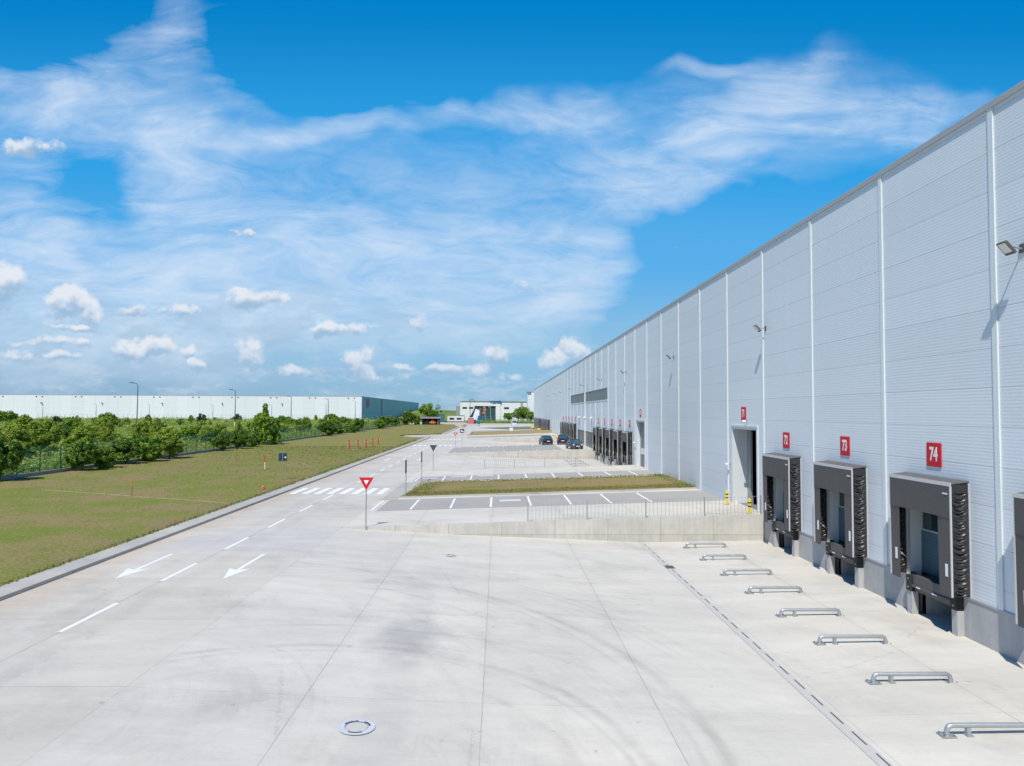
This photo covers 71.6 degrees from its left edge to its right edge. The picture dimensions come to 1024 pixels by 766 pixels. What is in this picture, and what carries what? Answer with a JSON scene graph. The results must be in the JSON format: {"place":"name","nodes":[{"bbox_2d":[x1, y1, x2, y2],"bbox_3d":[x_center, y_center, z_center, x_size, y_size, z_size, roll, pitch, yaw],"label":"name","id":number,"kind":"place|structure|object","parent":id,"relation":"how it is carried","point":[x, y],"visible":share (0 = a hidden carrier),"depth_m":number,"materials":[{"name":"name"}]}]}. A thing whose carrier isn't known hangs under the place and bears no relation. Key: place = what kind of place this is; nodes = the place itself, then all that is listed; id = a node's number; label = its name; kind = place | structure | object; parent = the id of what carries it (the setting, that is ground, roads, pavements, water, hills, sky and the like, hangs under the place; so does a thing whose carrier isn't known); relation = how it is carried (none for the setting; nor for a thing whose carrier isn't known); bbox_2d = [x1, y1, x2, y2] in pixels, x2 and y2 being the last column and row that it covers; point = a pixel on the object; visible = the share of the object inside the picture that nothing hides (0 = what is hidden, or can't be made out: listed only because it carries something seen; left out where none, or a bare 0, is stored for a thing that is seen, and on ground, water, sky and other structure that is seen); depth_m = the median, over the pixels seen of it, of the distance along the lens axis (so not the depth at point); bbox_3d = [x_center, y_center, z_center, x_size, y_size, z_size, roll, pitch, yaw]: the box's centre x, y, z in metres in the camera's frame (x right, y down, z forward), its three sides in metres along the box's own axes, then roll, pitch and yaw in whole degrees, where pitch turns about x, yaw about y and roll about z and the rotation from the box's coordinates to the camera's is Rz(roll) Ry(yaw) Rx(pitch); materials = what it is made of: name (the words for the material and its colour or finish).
{"place":"outdoors","nodes":[
{"label":"outdoors","id":0,"kind":"place"},
{"bbox_2d":[0,437,424,585],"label":"lawn","id":1,"kind":"structure","parent":0,"point":[13,557],"depth_m":50.58,"materials":[{"name":"green plant"}]},
{"bbox_2d":[0,438,26,480],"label":"bush","id":2,"kind":"object","parent":1,"relation":"on","point":[12,453],"visible":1,"depth_m":60.64,"materials":[{"name":"green plant"}]},
{"bbox_2d":[64,439,104,470],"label":"bush","id":3,"kind":"object","parent":1,"relation":"on","point":[88,452],"visible":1,"depth_m":71.02,"materials":[{"name":"green plant"}]},
{"bbox_2d":[94,446,121,467],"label":"bush","id":4,"kind":"object","parent":1,"relation":"on","point":[107,460],"visible":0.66,"depth_m":74.55,"materials":[{"name":"green plant"}]},
{"bbox_2d":[109,437,140,463],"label":"bush","id":5,"kind":"object","parent":1,"relation":"on","point":[123,446],"visible":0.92,"depth_m":80.04,"materials":[{"name":"green plant"}]},
{"bbox_2d":[136,435,164,460],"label":"bush","id":6,"kind":"object","parent":1,"relation":"on","point":[156,448],"visible":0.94,"depth_m":84.43,"materials":[{"name":"green plant"}]},
{"bbox_2d":[155,426,186,457],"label":"bush","id":7,"kind":"object","parent":1,"relation":"on","point":[172,437],"visible":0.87,"depth_m":89.19,"materials":[{"name":"green plant"}]},
{"bbox_2d":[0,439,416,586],"bbox_3d":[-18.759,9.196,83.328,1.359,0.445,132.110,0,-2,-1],"label":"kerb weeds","id":8,"kind":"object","parent":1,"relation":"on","point":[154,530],"visible":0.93,"depth_m":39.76,"materials":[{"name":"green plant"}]},
{"bbox_2d":[210,433,230,449],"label":"bush","id":9,"kind":"object","parent":1,"relation":"on","point":[219,440],"visible":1,"depth_m":106.88,"materials":[{"name":"green plant"}]},
{"bbox_2d":[228,430,249,447],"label":"bush","id":10,"kind":"object","parent":1,"relation":"on","point":[241,439],"visible":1,"depth_m":113.15,"materials":[{"name":"green plant"}]},
{"bbox_2d":[245,432,260,446],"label":"bush","id":11,"kind":"object","parent":1,"relation":"on","point":[250,443],"visible":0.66,"depth_m":119.42,"materials":[{"name":"green plant"}]},
{"bbox_2d":[246,403,281,444],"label":"conifer tree","id":12,"kind":"object","parent":1,"relation":"on","point":[266,423],"visible":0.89,"depth_m":128.11,"materials":[{"name":"green plant"}]},
{"bbox_2d":[0,425,477,765],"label":"road","id":13,"kind":"structure","parent":0,"point":[54,683],"depth_m":23.20,"materials":[{"name":"concrete"}]},
{"bbox_2d":[58,603,118,631],"bbox_3d":[-12.663,7.014,21.354,0.160,0.001,3.000,0,-2,-1],"label":"lane marking","id":14,"kind":"object","parent":13,"relation":"on","point":[88,617],"visible":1,"depth_m":21.23,"materials":[{"name":"white paint"}]},
{"bbox_2d":[115,554,171,578],"bbox_3d":[-14.655,7.295,28.440,0.840,0.001,4.600,0,-2,-1],"label":"road arrow","id":15,"kind":"object","parent":13,"relation":"on","point":[128,571],"visible":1,"depth_m":27.50,"materials":[{"name":"white paint"}]},
{"bbox_2d":[0,437,430,600],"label":"kerb","id":16,"kind":"structure","parent":13,"relation":"on","point":[14,588],"depth_m":32.88,"materials":[{"name":"concrete"}]},
{"bbox_2d":[223,554,264,578],"bbox_3d":[-10.705,7.318,28.517,0.840,0.001,4.600,0,-2,-1],"label":"road arrow","id":17,"kind":"object","parent":13,"relation":"on","point":[230,572],"visible":1,"depth_m":27.59,"materials":[{"name":"white paint"}]},
{"bbox_2d":[320,424,457,436],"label":"lawn","id":18,"kind":"structure","parent":0,"point":[398,431],"depth_m":218.09,"materials":[{"name":"green plant"}]},
{"bbox_2d":[317,420,336,435],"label":"bush","id":19,"kind":"object","parent":18,"relation":"on","point":[325,426],"visible":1,"depth_m":173.95,"materials":[{"name":"green plant"}]},
{"bbox_2d":[400,411,415,424],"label":"bush","id":20,"kind":"object","parent":18,"relation":"on","point":[409,416],"visible":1,"depth_m":323.63,"materials":[{"name":"green plant"}]},
{"bbox_2d":[421,417,440,424],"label":"open shed","id":21,"kind":"structure","parent":18,"relation":"on","point":[426,420],"depth_m":334.79,"materials":[{"name":"grey metal"}]},
{"bbox_2d":[381,482,420,499],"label":"footpath","id":22,"kind":"structure","parent":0,"point":[399,491],"depth_m":55.60,"materials":[{"name":"concrete"}]},
{"bbox_2d":[397,410,455,418],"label":"hill","id":23,"kind":"structure","parent":0,"point":[445,412],"depth_m":742.26,"materials":[{"name":"green plant"}]},
{"bbox_2d":[410,422,533,425],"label":"ground strip","id":24,"kind":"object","parent":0,"point":[461,423],"visible":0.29,"depth_m":377.67,"materials":[{"name":"grey concrete"}]},
{"bbox_2d":[417,403,442,416],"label":"tree","id":25,"kind":"object","parent":24,"relation":"on","point":[430,411],"visible":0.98,"depth_m":349.42,"materials":[{"name":"green plant"}]},
{"bbox_2d":[18,418,929,574],"bbox_3d":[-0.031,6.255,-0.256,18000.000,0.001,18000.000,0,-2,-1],"label":"ground","id":26,"kind":"structure","parent":0,"point":[194,447],"depth_m":182.87,"materials":[{"name":"plant"}]},
{"bbox_2d":[0,410,18,423],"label":"shrub","id":27,"kind":"object","parent":26,"relation":"on","point":[10,415],"visible":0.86,"depth_m":294.31,"materials":[{"name":"green plant"}]},
{"bbox_2d":[2,423,36,445],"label":"wild bush","id":28,"kind":"object","parent":26,"relation":"on","point":[14,432],"visible":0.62,"depth_m":88.25,"materials":[{"name":"green plant"}]},
{"bbox_2d":[13,414,39,429],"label":"wild bush","id":29,"kind":"object","parent":26,"relation":"on","point":[25,419],"visible":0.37,"depth_m":127.29,"materials":[{"name":"green plant"}]},
{"bbox_2d":[20,441,36,458],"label":"wild bush","id":30,"kind":"object","parent":26,"relation":"on","point":[31,451],"visible":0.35,"depth_m":82.33,"materials":[{"name":"green plant"}]},
{"bbox_2d":[18,420,52,450],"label":"wild bush","id":31,"kind":"object","parent":26,"relation":"on","point":[36,429],"visible":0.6,"depth_m":93.97,"materials":[{"name":"green plant"}]},
{"bbox_2d":[33,418,61,442],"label":"wild bush","id":32,"kind":"object","parent":26,"relation":"on","point":[51,426],"visible":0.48,"depth_m":110.44,"materials":[{"name":"green plant"}]},
{"bbox_2d":[58,418,79,430],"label":"wild bush","id":33,"kind":"object","parent":26,"relation":"on","point":[68,422],"visible":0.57,"depth_m":182.09,"materials":[{"name":"green plant"}]},
{"bbox_2d":[59,426,94,449],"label":"wild bush","id":34,"kind":"object","parent":26,"relation":"on","point":[79,433],"visible":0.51,"depth_m":82.22,"materials":[{"name":"green plant"}]},
{"bbox_2d":[95,427,115,442],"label":"wild bush","id":35,"kind":"object","parent":26,"relation":"on","point":[105,432],"visible":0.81,"depth_m":125.58,"materials":[{"name":"green plant"}]},
{"bbox_2d":[95,413,120,424],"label":"shrub","id":36,"kind":"object","parent":26,"relation":"on","point":[114,418],"visible":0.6,"depth_m":240.71,"materials":[{"name":"green plant"}]},
{"bbox_2d":[131,420,156,440],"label":"wild bush","id":37,"kind":"object","parent":26,"relation":"on","point":[141,426],"visible":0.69,"depth_m":116.17,"materials":[{"name":"green plant"}]},
{"bbox_2d":[180,425,205,439],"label":"wild bush","id":38,"kind":"object","parent":26,"relation":"on","point":[189,431],"visible":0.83,"depth_m":148.30,"materials":[{"name":"green plant"}]},
{"bbox_2d":[0,421,406,479],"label":"green fence","id":39,"kind":"object","parent":26,"relation":"on","point":[17,475],"visible":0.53,"depth_m":84.34,"materials":[{"name":"metal"}]},
{"bbox_2d":[195,430,216,442],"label":"wild bush","id":40,"kind":"object","parent":26,"relation":"on","point":[209,434],"visible":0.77,"depth_m":128.76,"materials":[{"name":"green plant"}]},
{"bbox_2d":[0,394,418,419],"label":"warehouse","id":41,"kind":"structure","parent":26,"relation":"on","point":[125,406],"depth_m":501.44,"materials":[{"name":"metal"}]},
{"bbox_2d":[0,416,421,475],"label":"field scrub","id":42,"kind":"object","parent":26,"relation":"on","point":[52,460],"visible":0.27,"depth_m":169.07,"materials":[{"name":"green plant"}]},
{"bbox_2d":[445,415,464,421],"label":"gatehouse","id":43,"kind":"object","parent":26,"relation":"on","point":[455,418],"visible":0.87,"depth_m":428.86,"materials":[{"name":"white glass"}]},
{"bbox_2d":[456,399,526,420],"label":"office building","id":44,"kind":"structure","parent":26,"relation":"on","point":[496,410],"depth_m":519.69,"materials":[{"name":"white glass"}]},
{"bbox_2d":[461,437,557,442],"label":"retaining wall","id":45,"kind":"structure","parent":26,"relation":"on","point":[529,440],"depth_m":159.77,"materials":[{"name":"concrete"}]},
{"bbox_2d":[444,450,594,459],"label":"retaining wall","id":46,"kind":"structure","parent":26,"relation":"on","point":[564,454],"depth_m":103.87,"materials":[{"name":"concrete"}]},
{"bbox_2d":[417,465,624,471],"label":"retaining wall","id":47,"kind":"structure","parent":26,"relation":"on","point":[524,468],"depth_m":73.69,"materials":[{"name":"concrete"}]},
{"bbox_2d":[484,456,622,468],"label":"wire fence","id":48,"kind":"object","parent":47,"relation":"on","point":[575,465],"visible":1,"depth_m":73.79,"materials":[{"name":"grey metal"}]},
{"bbox_2d":[526,392,533,420],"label":"end block","id":49,"kind":"structure","parent":26,"relation":"on","point":[530,401],"depth_m":430.98,"materials":[{"name":"white metal"}]},
{"bbox_2d":[341,514,764,541],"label":"retaining wall","id":50,"kind":"structure","parent":26,"relation":"on","point":[742,527],"depth_m":37.94,"materials":[{"name":"concrete"}]},
{"bbox_2d":[527,495,761,521],"bbox_3d":[7.132,6.737,38.176,12.620,1.436,0.060,0,-2,-1],"label":"wire fence","id":51,"kind":"object","parent":50,"relation":"on","point":[587,517],"visible":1,"depth_m":38.16,"materials":[{"name":"grey metal"}]},
{"bbox_2d":[534,80,1023,664],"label":"warehouse","id":52,"kind":"structure","parent":26,"relation":"on","point":[884,306],"depth_m":27.12,"materials":[{"name":"metal"}]},
{"bbox_2d":[571,393,583,403],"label":"window","id":53,"kind":"structure","parent":52,"relation":"in","point":[578,398],"depth_m":128.81,"materials":[{"name":"grey glass"}]},
{"bbox_2d":[593,427,598,451],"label":"dock shelter","id":54,"kind":"object","parent":52,"relation":"attached to","point":[596,439],"visible":0.94,"depth_m":99.56,"materials":[{"name":"metal"}]},
{"bbox_2d":[586,388,606,401],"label":"window","id":55,"kind":"structure","parent":52,"relation":"in","point":[600,394],"depth_m":102.95,"materials":[{"name":"grey glass"}]},
{"bbox_2d":[599,428,604,454],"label":"dock shelter","id":56,"kind":"object","parent":52,"relation":"attached to","point":[602,440],"visible":0.81,"depth_m":93.57,"materials":[{"name":"metal"}]},
{"bbox_2d":[605,429,613,457],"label":"dock shelter","id":57,"kind":"object","parent":52,"relation":"attached to","point":[609,442],"visible":0.84,"depth_m":87.59,"materials":[{"name":"metal"}]},
{"bbox_2d":[613,430,622,460],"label":"dock shelter","id":58,"kind":"object","parent":52,"relation":"attached to","point":[617,444],"visible":0.92,"depth_m":81.60,"materials":[{"name":"metal"}]},
{"bbox_2d":[622,431,632,464],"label":"dock shelter","id":59,"kind":"object","parent":52,"relation":"attached to","point":[627,445],"visible":0.97,"depth_m":75.57,"materials":[{"name":"metal"}]},
{"bbox_2d":[640,422,643,466],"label":"sectional door","id":60,"kind":"structure","parent":52,"relation":"in","point":[641,423],"depth_m":72.17,"materials":[{"name":"grey metal"}]},
{"bbox_2d":[762,452,801,531],"bbox_3d":[13.319,5.316,35.204,0.615,3.550,3.384,0,-2,-1],"label":"dock shelter","id":61,"kind":"object","parent":52,"relation":"attached to","point":[786,468],"visible":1,"depth_m":33.97,"materials":[{"name":"rubber"}]},
{"bbox_2d":[772,521,798,556],"bbox_3d":[14.256,7.654,35.127,1.818,1.360,2.680,0,-2,-1],"label":"dock leveller","id":62,"kind":"object","parent":52,"relation":"attached to","point":[777,527],"visible":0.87,"depth_m":35.11,"materials":[{"name":"black metal"}]},
{"bbox_2d":[783,432,789,448],"bbox_3d":[13.620,2.844,35.291,0.040,0.780,0.760,0,-2,-1],"label":"number sign","id":63,"kind":"object","parent":52,"relation":"attached to","point":[786,439],"visible":1,"depth_m":35.21,"materials":[{"name":"red plastic"}]},
{"bbox_2d":[813,460,867,556],"bbox_3d":[13.438,5.071,29.210,0.615,3.550,3.384,0,-2,-1],"label":"dock shelter","id":64,"kind":"object","parent":52,"relation":"attached to","point":[848,480],"visible":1,"depth_m":28.00,"materials":[{"name":"rubber"}]},
{"bbox_2d":[838,492,844,541],"bbox_3d":[14.158,5.200,29.220,0.100,3.060,3.000,0,-2,-1],"label":"dock door","id":65,"kind":"structure","parent":52,"relation":"in","point":[840,495],"depth_m":30.43,"materials":[{"name":"grey metal"}]},
{"bbox_2d":[826,542,863,587],"bbox_3d":[14.375,7.409,29.134,1.818,1.360,2.680,0,-2,-1],"label":"dock leveller","id":66,"kind":"object","parent":52,"relation":"attached to","point":[834,550],"visible":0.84,"depth_m":29.18,"materials":[{"name":"black metal"}]},
{"bbox_2d":[840,436,849,455],"bbox_3d":[13.739,2.600,29.317,0.040,0.780,0.760,0,-2,-1],"label":"number sign","id":67,"kind":"object","parent":52,"relation":"attached to","point":[844,445],"visible":1,"depth_m":29.28,"materials":[{"name":"red plastic"}]},
{"bbox_2d":[921,512,938,577],"bbox_3d":[14.278,4.955,23.226,0.100,3.060,3.000,0,-2,-1],"label":"dock door","id":68,"kind":"structure","parent":52,"relation":"in","point":[929,522],"depth_m":24.19,"materials":[{"name":"grey metal"}]},
{"bbox_2d":[889,472,971,597],"bbox_3d":[13.558,4.826,23.217,0.615,3.550,3.384,0,-2,-1],"label":"dock shelter","id":69,"kind":"object","parent":52,"relation":"attached to","point":[945,501],"visible":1,"depth_m":22.02,"materials":[{"name":"rubber"}]},
{"bbox_2d":[926,442,941,467],"bbox_3d":[13.858,2.355,23.334,0.040,0.780,0.760,0,-2,-1],"label":"number sign","id":70,"kind":"object","parent":52,"relation":"attached to","point":[934,454],"visible":1,"depth_m":23.28,"materials":[{"name":"red plastic"}]},
{"bbox_2d":[906,574,964,636],"bbox_3d":[14.495,7.164,23.140,1.818,1.360,2.680,0,-2,-1],"label":"dock leveller","id":71,"kind":"object","parent":52,"relation":"attached to","point":[927,585],"visible":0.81,"depth_m":23.18,"materials":[{"name":"grey"}]},
{"bbox_2d":[996,240,1023,255],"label":"floodlight","id":72,"kind":"object","parent":52,"relation":"attached to","point":[1006,247],"visible":1,"depth_m":19.41,"materials":[{"name":"metal"}]},
{"bbox_2d":[1012,492,1023,627],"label":"dock shelter","id":73,"kind":"object","parent":52,"relation":"attached to","point":[1018,516],"visible":1,"depth_m":18.73,"materials":[{"name":"metal"}]},
{"bbox_2d":[453,440,541,445],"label":"yard","id":74,"kind":"structure","parent":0,"point":[467,442],"depth_m":149.57,"materials":[{"name":"concrete"}]},
{"bbox_2d":[477,424,532,427],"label":"access road","id":75,"kind":"structure","parent":0,"point":[509,425],"depth_m":299.99,"materials":[{"name":"concrete"}]},
{"bbox_2d":[462,433,555,438],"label":"access road","id":76,"kind":"structure","parent":0,"point":[466,436],"depth_m":178.34,"materials":[{"name":"concrete"}]},
{"bbox_2d":[468,430,551,434],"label":"grass island","id":77,"kind":"structure","parent":0,"point":[511,432],"depth_m":188.81,"materials":[{"name":"plant"}]},
{"bbox_2d":[0,0,1023,429],"label":"sky","id":78,"kind":"structure","parent":0,"point":[444,203],"materials":[{"name":"blue"}]},
{"bbox_2d":[419,454,606,470],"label":"yard","id":79,"kind":"structure","parent":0,"point":[449,462],"depth_m":92.42,"materials":[{"name":"concrete"}]},
{"bbox_2d":[442,443,592,453],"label":"access road","id":80,"kind":"structure","parent":0,"point":[563,446],"depth_m":113.59,"materials":[{"name":"grey asphalt"}]},
{"bbox_2d":[448,445,562,452],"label":"parking strip","id":81,"kind":"object","parent":80,"relation":"on","point":[492,449],"visible":1,"depth_m":113.73,"materials":[{"name":"concrete"}]},
{"bbox_2d":[539,435,552,444],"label":"parked car","id":82,"kind":"object","parent":80,"relation":"on","point":[545,439],"visible":0.98,"depth_m":122.96,"materials":[{"name":"grey paint"}]},
{"bbox_2d":[566,439,582,448],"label":"parked car","id":83,"kind":"object","parent":80,"relation":"on","point":[571,443],"visible":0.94,"depth_m":107.58,"materials":[{"name":"grey paint"}]},
{"bbox_2d":[19,528,1023,765],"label":"yard","id":84,"kind":"structure","parent":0,"point":[419,649],"depth_m":18.23,"materials":[{"name":"concrete"}]},
{"bbox_2d":[338,719,374,734],"bbox_3d":[-3.188,7.074,14.563,0.756,0.067,0.756,3,-2,-1],"label":"manhole","id":85,"kind":"object","parent":84,"relation":"on","point":[357,728],"visible":1,"depth_m":14.55,"materials":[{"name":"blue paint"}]},
{"bbox_2d":[359,477,373,528],"bbox_3d":[-7.729,6.359,37.647,0.780,2.700,0.076,0,-2,-1],"label":"road sign","id":86,"kind":"object","parent":84,"relation":"on","point":[366,481],"visible":1,"depth_m":37.65,"materials":[{"name":"red metal"}]},
{"bbox_2d":[683,542,725,547],"bbox_3d":[9.891,8.282,36.276,2.300,0.267,0.260,0,-2,-1],"label":"wheel guide","id":87,"kind":"object","parent":84,"relation":"on","point":[696,543],"visible":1,"depth_m":36.24,"materials":[{"name":"metal"}]},
{"bbox_2d":[699,554,748,559],"bbox_3d":[9.950,8.160,33.299,2.300,0.267,0.260,0,-2,-1],"label":"wheel guide","id":88,"kind":"object","parent":84,"relation":"on","point":[724,555],"visible":1,"depth_m":33.27,"materials":[{"name":"metal"}]},
{"bbox_2d":[720,569,774,575],"bbox_3d":[10.012,8.034,30.202,2.300,0.267,0.260,0,-2,-1],"label":"wheel guide","id":89,"kind":"object","parent":84,"relation":"on","point":[735,570],"visible":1,"depth_m":30.16,"materials":[{"name":"metal"}]},
{"bbox_2d":[639,543,900,765],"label":"drain channel","id":90,"kind":"object","parent":84,"relation":"on","point":[865,747],"visible":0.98,"depth_m":18.55,"materials":[{"name":"concrete"}]},
{"bbox_2d":[744,586,804,593],"bbox_3d":[10.072,7.911,27.206,2.300,0.267,0.260,0,-2,-1],"label":"wheel guide","id":91,"kind":"object","parent":84,"relation":"on","point":[760,588],"visible":1,"depth_m":27.16,"materials":[{"name":"metal"}]},
{"bbox_2d":[775,608,843,616],"bbox_3d":[10.133,7.786,24.139,2.300,0.267,0.260,0,-2,-1],"label":"wheel guide","id":92,"kind":"object","parent":84,"relation":"on","point":[782,610],"visible":1,"depth_m":24.10,"materials":[{"name":"metal"}]},
{"bbox_2d":[812,635,890,644],"bbox_3d":[10.190,7.668,21.262,2.300,0.267,0.260,0,-2,-1],"label":"wheel guide","id":93,"kind":"object","parent":84,"relation":"on","point":[821,637],"visible":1,"depth_m":21.22,"materials":[{"name":"metal"}]},
{"bbox_2d":[865,672,957,683],"bbox_3d":[10.251,7.543,18.215,2.300,0.267,0.260,0,-2,-1],"label":"wheel guide","id":94,"kind":"object","parent":84,"relation":"on","point":[890,675],"visible":1,"depth_m":18.17,"materials":[{"name":"metal"}]},
{"bbox_2d":[936,722,1023,737],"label":"wheel guide","id":95,"kind":"object","parent":84,"relation":"on","point":[947,733],"visible":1,"depth_m":15.20,"materials":[{"name":"metal"}]},
{"bbox_2d":[401,474,688,495],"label":"grass island","id":96,"kind":"structure","parent":0,"point":[630,480],"depth_m":55.19,"materials":[{"name":"green plant"}]},
{"bbox_2d":[650,473,694,487],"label":"weeds","id":97,"kind":"object","parent":96,"relation":"on","point":[669,480],"visible":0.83,"depth_m":54.54,"materials":[{"name":"green plant"}]},
{"bbox_2d":[343,465,759,526],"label":"access road","id":98,"kind":"structure","parent":0,"point":[375,517],"depth_m":42.05,"materials":[{"name":"concrete"}]},
{"bbox_2d":[413,470,656,481],"bbox_3d":[2.086,8.487,65.062,21.830,0.722,4.600,0,-2,-1],"label":"parking strip","id":99,"kind":"object","parent":98,"relation":"on","point":[542,475],"visible":0.8,"depth_m":64.93,"materials":[{"name":"concrete"}]},
{"bbox_2d":[385,487,696,497],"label":"kerb","id":100,"kind":"structure","parent":98,"relation":"on","point":[545,492],"depth_m":50.76,"materials":[{"name":"concrete"}]},
{"bbox_2d":[377,490,723,510],"bbox_3d":[2.445,7.751,47.051,21.830,0.722,5.660,0,-2,-1],"label":"parking strip","id":101,"kind":"object","parent":98,"relation":"on","point":[535,500],"visible":0.8,"depth_m":46.84,"materials":[{"name":"concrete"}]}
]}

